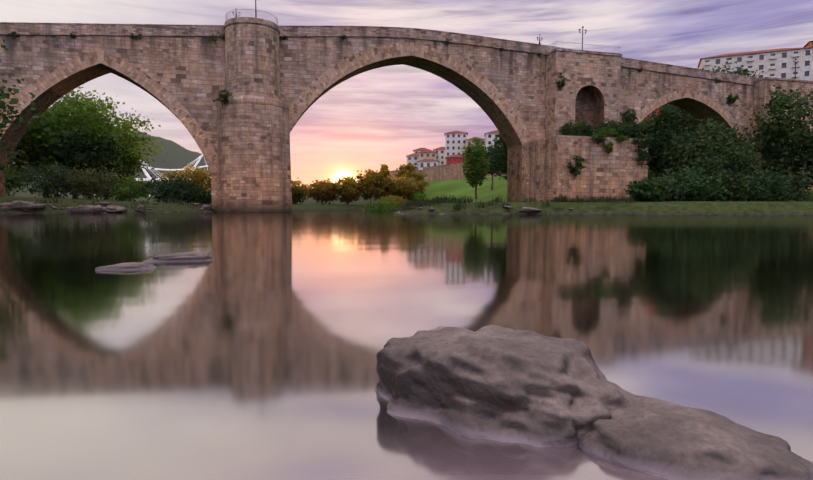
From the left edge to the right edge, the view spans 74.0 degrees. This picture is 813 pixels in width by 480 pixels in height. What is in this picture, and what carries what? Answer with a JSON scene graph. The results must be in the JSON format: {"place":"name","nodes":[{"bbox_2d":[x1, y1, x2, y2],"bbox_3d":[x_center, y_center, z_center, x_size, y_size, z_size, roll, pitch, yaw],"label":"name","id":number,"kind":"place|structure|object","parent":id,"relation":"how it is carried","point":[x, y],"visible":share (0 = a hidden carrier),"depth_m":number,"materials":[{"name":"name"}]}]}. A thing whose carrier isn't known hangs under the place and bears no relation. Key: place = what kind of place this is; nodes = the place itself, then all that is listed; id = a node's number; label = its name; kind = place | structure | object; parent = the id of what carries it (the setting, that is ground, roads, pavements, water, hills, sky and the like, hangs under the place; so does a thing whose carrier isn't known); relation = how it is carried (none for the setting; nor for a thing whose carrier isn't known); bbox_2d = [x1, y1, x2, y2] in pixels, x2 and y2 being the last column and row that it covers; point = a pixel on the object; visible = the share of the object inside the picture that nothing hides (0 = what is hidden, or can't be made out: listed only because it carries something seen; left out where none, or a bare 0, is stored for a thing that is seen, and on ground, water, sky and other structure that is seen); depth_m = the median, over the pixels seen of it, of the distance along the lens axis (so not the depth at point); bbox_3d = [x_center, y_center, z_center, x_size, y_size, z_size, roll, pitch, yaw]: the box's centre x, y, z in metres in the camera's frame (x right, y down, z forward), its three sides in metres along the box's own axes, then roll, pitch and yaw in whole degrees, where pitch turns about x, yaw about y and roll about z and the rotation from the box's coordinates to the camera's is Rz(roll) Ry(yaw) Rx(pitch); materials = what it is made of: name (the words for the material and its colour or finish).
{"place":"outdoors","nodes":[
{"label":"outdoors","id":0,"kind":"place"},
{"bbox_2d":[0,210,812,479],"bbox_3d":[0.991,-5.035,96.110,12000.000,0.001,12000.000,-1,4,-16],"label":"river water","id":1,"kind":"structure","parent":0,"point":[254,346],"depth_m":3.10,"materials":[{"name":"grey liquid"}]},
{"bbox_2d":[95,262,155,270],"bbox_3d":[-3.103,0.312,5.977,0.637,0.113,0.324,-1,4,-16],"label":"rock","id":2,"kind":"object","parent":1,"relation":"on","point":[133,266],"visible":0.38,"depth_m":5.91,"materials":[{"name":"stone"}]},
{"bbox_2d":[142,251,213,261],"bbox_3d":[-2.925,0.236,6.984,0.936,0.159,0.456,-1,4,-16],"label":"rock","id":3,"kind":"object","parent":1,"relation":"in","point":[190,256],"visible":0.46,"depth_m":6.83,"materials":[{"name":"stone"}]},
{"bbox_2d":[216,17,291,211],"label":"round pier","id":4,"kind":"structure","parent":1,"relation":"in","point":[253,156],"depth_m":83.44,"materials":[{"name":"stone"}]},
{"bbox_2d":[212,90,231,108],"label":"plant","id":5,"kind":"object","parent":4,"relation":"attached to","point":[225,97],"depth_m":82.21,"materials":[{"name":"green plant"}]},
{"bbox_2d":[225,9,277,24],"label":"pier railing","id":6,"kind":"object","parent":4,"relation":"on","point":[250,12],"depth_m":83.80,"materials":[{"name":"silver metal"}]},
{"bbox_2d":[375,325,636,447],"bbox_3d":[0.330,0.515,1.891,0.883,0.391,0.887,-1,4,-16],"label":"foreground rock","id":7,"kind":"object","parent":1,"relation":"in","point":[503,384],"visible":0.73,"depth_m":1.68,"materials":[{"name":"stone"}]},
{"bbox_2d":[578,395,812,479],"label":"foreground rock","id":8,"kind":"object","parent":1,"relation":"in","point":[660,438],"visible":0.77,"depth_m":1.41,"materials":[{"name":"stone"}]},
{"bbox_2d":[0,127,812,214],"bbox_3d":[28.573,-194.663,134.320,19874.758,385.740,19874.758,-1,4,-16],"label":"terrain","id":9,"kind":"structure","parent":0,"point":[177,156],"depth_m":75.10,"materials":[{"name":"green plant"}]},
{"bbox_2d":[0,206,18,210],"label":"shore boulder","id":10,"kind":"object","parent":9,"relation":"on","point":[5,208],"visible":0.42,"depth_m":62.20,"materials":[{"name":"stone"}]},
{"bbox_2d":[5,166,32,196],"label":"willow bush","id":11,"kind":"object","parent":9,"relation":"on","point":[13,183],"visible":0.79,"depth_m":87.95,"materials":[{"name":"green plant"}]},
{"bbox_2d":[5,120,35,178],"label":"tree","id":12,"kind":"object","parent":9,"relation":"on","point":[18,145],"visible":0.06,"depth_m":98.90,"materials":[{"name":"green plant"}]},
{"bbox_2d":[0,200,45,208],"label":"bank rock","id":13,"kind":"object","parent":9,"relation":"on","point":[16,204],"visible":0.6,"depth_m":63.16,"materials":[{"name":"stone"}]},
{"bbox_2d":[19,201,34,211],"bbox_3d":[-45.467,-3.989,64.208,2.307,1.266,1.975,1,4,22],"label":"shore boulder","id":14,"kind":"object","parent":9,"relation":"on","point":[27,209],"visible":0.4,"depth_m":63.68,"materials":[{"name":"stone"}]},
{"bbox_2d":[0,39,62,178],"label":"tree","id":15,"kind":"object","parent":9,"relation":"on","point":[3,106],"visible":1,"depth_m":59.53,"materials":[{"name":"green plant"}]},
{"bbox_2d":[14,161,76,198],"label":"willow bush","id":16,"kind":"object","parent":9,"relation":"on","point":[46,185],"visible":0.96,"depth_m":89.60,"materials":[{"name":"green plant"}]},
{"bbox_2d":[7,86,108,197],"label":"tree","id":17,"kind":"object","parent":9,"relation":"on","point":[19,165],"visible":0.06,"depth_m":109.47,"materials":[{"name":"green plant"}]},
{"bbox_2d":[12,87,133,198],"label":"tree","id":18,"kind":"object","parent":9,"relation":"on","point":[63,109],"visible":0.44,"depth_m":102.29,"materials":[{"name":"green plant"}]},
{"bbox_2d":[66,205,101,212],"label":"bank rock","id":19,"kind":"object","parent":9,"relation":"on","point":[88,209],"visible":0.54,"depth_m":67.79,"materials":[{"name":"stone"}]},
{"bbox_2d":[44,127,125,198],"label":"bush","id":20,"kind":"object","parent":9,"relation":"on","point":[104,157],"visible":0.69,"depth_m":99.16,"materials":[{"name":"green plant"}]},
{"bbox_2d":[58,164,123,199],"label":"willow bush","id":21,"kind":"object","parent":9,"relation":"on","point":[96,182],"visible":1,"depth_m":93.27,"materials":[{"name":"green plant"}]},
{"bbox_2d":[94,202,110,205],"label":"bank rock","id":22,"kind":"object","parent":9,"relation":"on","point":[103,203],"visible":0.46,"depth_m":72.81,"materials":[{"name":"stone"}]},
{"bbox_2d":[48,95,167,199],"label":"tree","id":23,"kind":"object","parent":9,"relation":"on","point":[131,162],"visible":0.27,"depth_m":114.68,"materials":[{"name":"green plant"}]},
{"bbox_2d":[103,209,124,211],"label":"bank rock","id":24,"kind":"object","parent":9,"relation":"on","point":[117,210],"visible":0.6,"depth_m":71.56,"materials":[{"name":"stone"}]},
{"bbox_2d":[107,205,127,212],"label":"shore boulder","id":25,"kind":"object","parent":9,"relation":"on","point":[111,207],"visible":0.56,"depth_m":72.34,"materials":[{"name":"stone"}]},
{"bbox_2d":[105,175,150,201],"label":"dark bush","id":26,"kind":"object","parent":9,"relation":"on","point":[126,194],"visible":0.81,"depth_m":96.22,"materials":[{"name":"green plant"}]},
{"bbox_2d":[134,205,145,211],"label":"shore boulder","id":27,"kind":"object","parent":9,"relation":"on","point":[140,208],"visible":1,"depth_m":75.24,"materials":[{"name":"stone"}]},
{"bbox_2d":[94,154,208,196],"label":"white truss bridge","id":28,"kind":"structure","parent":9,"relation":"on","point":[148,178],"depth_m":405.11,"materials":[{"name":"white metal"}]},
{"bbox_2d":[133,170,210,203],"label":"dark bush","id":29,"kind":"object","parent":9,"relation":"on","point":[180,188],"visible":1,"depth_m":91.59,"materials":[{"name":"green plant"}]},
{"bbox_2d":[158,163,207,194],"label":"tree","id":30,"kind":"object","parent":9,"relation":"on","point":[194,175],"visible":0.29,"depth_m":200.54,"materials":[{"name":"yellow plant"}]},
{"bbox_2d":[184,188,211,204],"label":"dark bush","id":31,"kind":"object","parent":9,"relation":"on","point":[207,200],"visible":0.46,"depth_m":96.57,"materials":[{"name":"green plant"}]},
{"bbox_2d":[200,171,210,193],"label":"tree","id":32,"kind":"object","parent":9,"relation":"on","point":[206,182],"visible":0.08,"depth_m":202.33,"materials":[{"name":"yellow plant"}]},
{"bbox_2d":[291,177,310,204],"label":"tree","id":33,"kind":"object","parent":9,"relation":"on","point":[299,192],"visible":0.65,"depth_m":211.70,"materials":[{"name":"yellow plant"}]},
{"bbox_2d":[36,203,572,213],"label":"bank pebbles","id":34,"kind":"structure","parent":9,"relation":"on","point":[430,209],"depth_m":67.30,"materials":[{"name":"stone"}]},
{"bbox_2d":[308,178,338,204],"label":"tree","id":35,"kind":"object","parent":9,"relation":"on","point":[324,190],"visible":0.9,"depth_m":215.63,"materials":[{"name":"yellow plant"}]},
{"bbox_2d":[332,176,361,204],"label":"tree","id":36,"kind":"object","parent":9,"relation":"on","point":[347,188],"visible":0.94,"depth_m":216.28,"materials":[{"name":"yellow plant"}]},
{"bbox_2d":[354,169,387,202],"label":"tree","id":37,"kind":"object","parent":9,"relation":"on","point":[372,179],"visible":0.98,"depth_m":217.45,"materials":[{"name":"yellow plant"}]},
{"bbox_2d":[0,35,753,211],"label":"bridge wall","id":38,"kind":"structure","parent":9,"relation":"on","point":[187,73],"depth_m":89.16,"materials":[{"name":"brown stone"}]},
{"bbox_2d":[0,56,740,201],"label":"arch underside","id":39,"kind":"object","parent":38,"relation":"attached to","point":[50,96],"depth_m":98.46,"materials":[{"name":"brown stone"}]},
{"bbox_2d":[0,42,746,171],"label":"bridge arch rings","id":40,"kind":"object","parent":38,"relation":"attached to","point":[310,93],"visible":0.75,"depth_m":90.50,"materials":[{"name":"brown stone"}]},
{"bbox_2d":[0,22,759,85],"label":"bridge parapet","id":41,"kind":"structure","parent":38,"relation":"on","point":[76,29],"depth_m":90.85,"materials":[{"name":"brown stone"}]},
{"bbox_2d":[620,109,637,122],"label":"plant","id":42,"kind":"object","parent":38,"relation":"attached to","point":[629,117],"visible":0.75,"depth_m":106.26,"materials":[{"name":"green plant"}]},
{"bbox_2d":[727,94,738,103],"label":"plant","id":43,"kind":"object","parent":38,"relation":"attached to","point":[731,100],"visible":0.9,"depth_m":113.14,"materials":[{"name":"green plant"}]},
{"bbox_2d":[362,197,404,210],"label":"lawn bush","id":44,"kind":"object","parent":9,"relation":"on","point":[381,206],"visible":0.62,"depth_m":115.41,"materials":[{"name":"green plant"}]},
{"bbox_2d":[379,164,395,197],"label":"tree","id":45,"kind":"object","parent":9,"relation":"on","point":[389,184],"visible":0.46,"depth_m":224.66,"materials":[{"name":"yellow plant"}]},
{"bbox_2d":[381,194,406,207],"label":"lawn bush","id":46,"kind":"object","parent":9,"relation":"on","point":[396,198],"visible":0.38,"depth_m":156.28,"materials":[{"name":"green plant"}]},
{"bbox_2d":[386,176,421,199],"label":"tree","id":47,"kind":"object","parent":9,"relation":"on","point":[404,188],"visible":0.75,"depth_m":228.46,"materials":[{"name":"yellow plant"}]},
{"bbox_2d":[394,164,417,178],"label":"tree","id":48,"kind":"object","parent":9,"relation":"on","point":[403,168],"visible":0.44,"depth_m":269.81,"materials":[{"name":"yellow plant"}]},
{"bbox_2d":[3,194,812,214],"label":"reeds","id":49,"kind":"object","parent":9,"relation":"on","point":[442,199],"depth_m":64.59,"materials":[{"name":"green plant"}]},
{"bbox_2d":[406,153,418,167],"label":"house","id":50,"kind":"structure","parent":9,"relation":"on","point":[413,158],"depth_m":329.05,"materials":[{"name":"white paint"}]},
{"bbox_2d":[400,170,427,181],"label":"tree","id":51,"kind":"object","parent":9,"relation":"on","point":[413,174],"visible":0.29,"depth_m":251.10,"materials":[{"name":"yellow plant"}]},
{"bbox_2d":[405,177,429,200],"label":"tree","id":52,"kind":"object","parent":9,"relation":"on","point":[420,186],"visible":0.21,"depth_m":239.45,"materials":[{"name":"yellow plant"}]},
{"bbox_2d":[413,191,428,200],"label":"lawn bush","id":53,"kind":"object","parent":9,"relation":"on","point":[419,196],"visible":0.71,"depth_m":195.79,"materials":[{"name":"green plant"}]},
{"bbox_2d":[413,148,429,152],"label":"house","id":54,"kind":"structure","parent":9,"relation":"on","point":[418,150],"depth_m":339.51,"materials":[{"name":"white paint"}]},
{"bbox_2d":[418,150,436,160],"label":"house","id":55,"kind":"structure","parent":9,"relation":"on","point":[427,154],"depth_m":317.31,"materials":[{"name":"beige paint"}]},
{"bbox_2d":[418,159,438,169],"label":"house","id":56,"kind":"structure","parent":9,"relation":"on","point":[427,162],"depth_m":303.15,"materials":[{"name":"white paint"}]},
{"bbox_2d":[433,147,444,164],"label":"building","id":57,"kind":"structure","parent":9,"relation":"on","point":[440,155],"depth_m":324.05,"materials":[{"name":"white paint"}]},
{"bbox_2d":[445,155,464,164],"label":"red house","id":58,"kind":"structure","parent":9,"relation":"on","point":[453,159],"depth_m":285.08,"materials":[{"name":"paint"}]},
{"bbox_2d":[444,131,467,164],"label":"tall white house","id":59,"kind":"structure","parent":9,"relation":"on","point":[454,143],"depth_m":300.67,"materials":[{"name":"paint"}]},
{"bbox_2d":[464,137,484,146],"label":"building","id":60,"kind":"structure","parent":9,"relation":"on","point":[466,141],"depth_m":290.67,"materials":[{"name":"beige paint"}]},
{"bbox_2d":[460,137,494,198],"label":"lawn tree","id":61,"kind":"object","parent":9,"relation":"on","point":[474,160],"visible":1,"depth_m":165.95,"materials":[{"name":"green plant"}]},
{"bbox_2d":[482,145,502,189],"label":"lawn tree","id":62,"kind":"object","parent":9,"relation":"on","point":[489,153],"visible":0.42,"depth_m":196.95,"materials":[{"name":"green plant"}]},
{"bbox_2d":[484,130,502,152],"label":"white house","id":63,"kind":"structure","parent":9,"relation":"on","point":[489,137],"depth_m":278.71,"materials":[{"name":"paint"}]},
{"bbox_2d":[491,133,507,179],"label":"lawn tree","id":64,"kind":"object","parent":9,"relation":"on","point":[501,154],"visible":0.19,"depth_m":143.38,"materials":[{"name":"green plant"}]},
{"bbox_2d":[390,156,656,181],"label":"retaining wall","id":65,"kind":"structure","parent":9,"relation":"on","point":[446,172],"depth_m":285.12,"materials":[{"name":"stone"}]},
{"bbox_2d":[520,207,541,211],"bbox_3d":[12.887,-3.210,56.321,2.213,0.504,1.542,2,4,27],"label":"bank rock","id":66,"kind":"object","parent":9,"relation":"on","point":[525,209],"visible":0.98,"depth_m":55.88,"materials":[{"name":"stone"}]},
{"bbox_2d":[521,135,647,201],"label":"pier","id":67,"kind":"structure","parent":9,"relation":"on","point":[546,174],"depth_m":92.18,"materials":[{"name":"stone"}]},
{"bbox_2d":[556,120,580,135],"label":"bush","id":68,"kind":"object","parent":67,"relation":"on","point":[566,128],"visible":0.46,"depth_m":97.94,"materials":[{"name":"green plant"}]},
{"bbox_2d":[566,154,585,178],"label":"ivy","id":69,"kind":"object","parent":67,"relation":"attached to","point":[574,171],"visible":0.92,"depth_m":89.44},
{"bbox_2d":[545,51,620,137],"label":"pier","id":70,"kind":"structure","parent":67,"relation":"on","point":[601,73],"depth_m":100.06,"materials":[{"name":"stone"}]},
{"bbox_2d":[555,72,566,90],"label":"plant","id":71,"kind":"object","parent":70,"relation":"attached to","point":[559,84],"visible":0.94,"depth_m":98.22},
{"bbox_2d":[545,48,622,56],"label":"parapet","id":72,"kind":"structure","parent":70,"relation":"on","point":[583,51],"depth_m":100.00,"materials":[{"name":"stone"}]},
{"bbox_2d":[575,85,603,132],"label":"arched niche","id":73,"kind":"object","parent":70,"relation":"attached to","point":[589,105],"visible":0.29,"depth_m":103.80,"materials":[{"name":"stone"}]},
{"bbox_2d":[570,121,598,135],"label":"bush","id":74,"kind":"object","parent":67,"relation":"on","point":[583,128],"visible":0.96,"depth_m":90.97,"materials":[{"name":"green plant"}]},
{"bbox_2d":[590,133,607,144],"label":"hanging plant","id":75,"kind":"object","parent":67,"relation":"attached to","point":[598,139],"visible":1,"depth_m":90.58,"materials":[{"name":"green plant"}]},
{"bbox_2d":[596,127,617,136],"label":"bush","id":76,"kind":"object","parent":67,"relation":"on","point":[609,133],"visible":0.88,"depth_m":92.22,"materials":[{"name":"green plant"}]},
{"bbox_2d":[603,141,613,153],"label":"hanging plant","id":77,"kind":"object","parent":67,"relation":"attached to","point":[609,147],"visible":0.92,"depth_m":91.07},
{"bbox_2d":[593,118,624,136],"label":"bush","id":78,"kind":"object","parent":67,"relation":"on","point":[613,124],"visible":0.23,"depth_m":99.82,"materials":[{"name":"green plant"}]},
{"bbox_2d":[615,134,628,142],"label":"hanging plant","id":79,"kind":"object","parent":67,"relation":"attached to","point":[620,139],"visible":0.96,"depth_m":91.77,"materials":[{"name":"green plant"}]},
{"bbox_2d":[615,121,645,137],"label":"bush","id":80,"kind":"object","parent":67,"relation":"on","point":[632,129],"visible":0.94,"depth_m":93.25,"materials":[{"name":"green plant"}]},
{"bbox_2d":[632,132,654,149],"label":"drooping ivy","id":81,"kind":"object","parent":67,"relation":"attached to","point":[648,141],"visible":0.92,"depth_m":92.54,"materials":[{"name":"green plant"}]},
{"bbox_2d":[635,145,651,168],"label":"ivy face","id":82,"kind":"object","parent":67,"relation":"attached to","point":[644,156],"visible":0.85,"depth_m":92.87},
{"bbox_2d":[632,118,662,143],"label":"bush","id":83,"kind":"object","parent":9,"relation":"on","point":[648,120],"visible":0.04,"depth_m":127.86,"materials":[{"name":"green plant"}]},
{"bbox_2d":[624,177,673,201],"bbox_3d":[28.651,-5.698,63.935,5.076,3.477,5.262,-1,4,-16],"label":"bush","id":84,"kind":"object","parent":9,"relation":"on","point":[646,190],"visible":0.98,"depth_m":63.14,"materials":[{"name":"green plant"}]},
{"bbox_2d":[638,121,683,180],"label":"tree","id":85,"kind":"object","parent":9,"relation":"on","point":[655,149],"visible":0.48,"depth_m":123.67,"materials":[{"name":"green plant"}]},
{"bbox_2d":[644,104,695,126],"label":"tree","id":86,"kind":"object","parent":9,"relation":"on","point":[650,115],"depth_m":186.44,"materials":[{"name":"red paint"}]},
{"bbox_2d":[654,173,689,200],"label":"bush","id":87,"kind":"object","parent":9,"relation":"on","point":[677,189],"visible":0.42,"depth_m":66.72,"materials":[{"name":"green plant"}]},
{"bbox_2d":[649,104,702,166],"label":"tree","id":88,"kind":"object","parent":9,"relation":"on","point":[664,116],"visible":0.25,"depth_m":128.95,"materials":[{"name":"green plant"}]},
{"bbox_2d":[652,103,702,132],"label":"tree","id":89,"kind":"object","parent":9,"relation":"on","point":[689,117],"visible":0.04,"depth_m":142.08,"materials":[{"name":"green plant"}]},
{"bbox_2d":[658,166,704,200],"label":"bush","id":90,"kind":"object","parent":9,"relation":"on","point":[688,169],"visible":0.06,"depth_m":74.57,"materials":[{"name":"green plant"}]},
{"bbox_2d":[671,169,732,201],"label":"bush","id":91,"kind":"object","parent":9,"relation":"on","point":[698,187],"visible":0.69,"depth_m":68.27,"materials":[{"name":"green plant"}]},
{"bbox_2d":[657,116,746,199],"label":"tree","id":92,"kind":"object","parent":9,"relation":"on","point":[679,140],"visible":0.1,"depth_m":101.75,"materials":[{"name":"green plant"}]},
{"bbox_2d":[692,166,732,200],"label":"bush","id":93,"kind":"object","parent":9,"relation":"on","point":[702,169],"visible":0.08,"depth_m":79.35,"materials":[{"name":"green plant"}]},
{"bbox_2d":[668,120,767,200],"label":"tree","id":94,"kind":"object","parent":9,"relation":"on","point":[690,153],"visible":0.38,"depth_m":91.15,"materials":[{"name":"green plant"}]},
{"bbox_2d":[679,140,769,200],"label":"bush","id":95,"kind":"object","parent":9,"relation":"on","point":[739,163],"visible":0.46,"depth_m":81.08,"materials":[{"name":"green plant"}]},
{"bbox_2d":[688,58,766,114],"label":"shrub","id":96,"kind":"object","parent":9,"relation":"on","point":[742,71],"visible":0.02,"depth_m":149.01,"materials":[{"name":"green plant"}]},
{"bbox_2d":[703,170,762,201],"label":"bush","id":97,"kind":"object","parent":9,"relation":"on","point":[742,187],"visible":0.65,"depth_m":70.63,"materials":[{"name":"green plant"}]},
{"bbox_2d":[697,47,812,80],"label":"apartment building","id":98,"kind":"structure","parent":9,"relation":"on","point":[775,63],"depth_m":169.15,"materials":[{"name":"white paint"}]},
{"bbox_2d":[730,170,795,201],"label":"bush","id":99,"kind":"object","parent":9,"relation":"on","point":[768,187],"visible":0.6,"depth_m":72.90,"materials":[{"name":"green plant"}]},
{"bbox_2d":[744,85,812,196],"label":"tree","id":100,"kind":"object","parent":9,"relation":"on","point":[779,149],"visible":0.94,"depth_m":103.54,"materials":[{"name":"green plant"}]},
{"bbox_2d":[752,79,812,189],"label":"wall","id":101,"kind":"structure","parent":9,"relation":"on","point":[761,89],"depth_m":114.52,"materials":[{"name":"stone"}]},
{"bbox_2d":[754,77,812,82],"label":"parapet","id":102,"kind":"structure","parent":101,"relation":"on","point":[784,79],"depth_m":114.30,"materials":[{"name":"stone"}]},
{"bbox_2d":[753,165,812,201],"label":"bush","id":103,"kind":"object","parent":9,"relation":"on","point":[799,182],"visible":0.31,"depth_m":76.00,"materials":[{"name":"green plant"}]},
{"bbox_2d":[0,0,812,186],"label":"sky","id":104,"kind":"structure","parent":0,"point":[373,118],"materials":[{"name":"purple"}]},
{"bbox_2d":[549,41,619,53],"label":"railing","id":105,"kind":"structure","parent":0,"point":[555,45],"depth_m":100.00,"materials":[{"name":"silver metal"}]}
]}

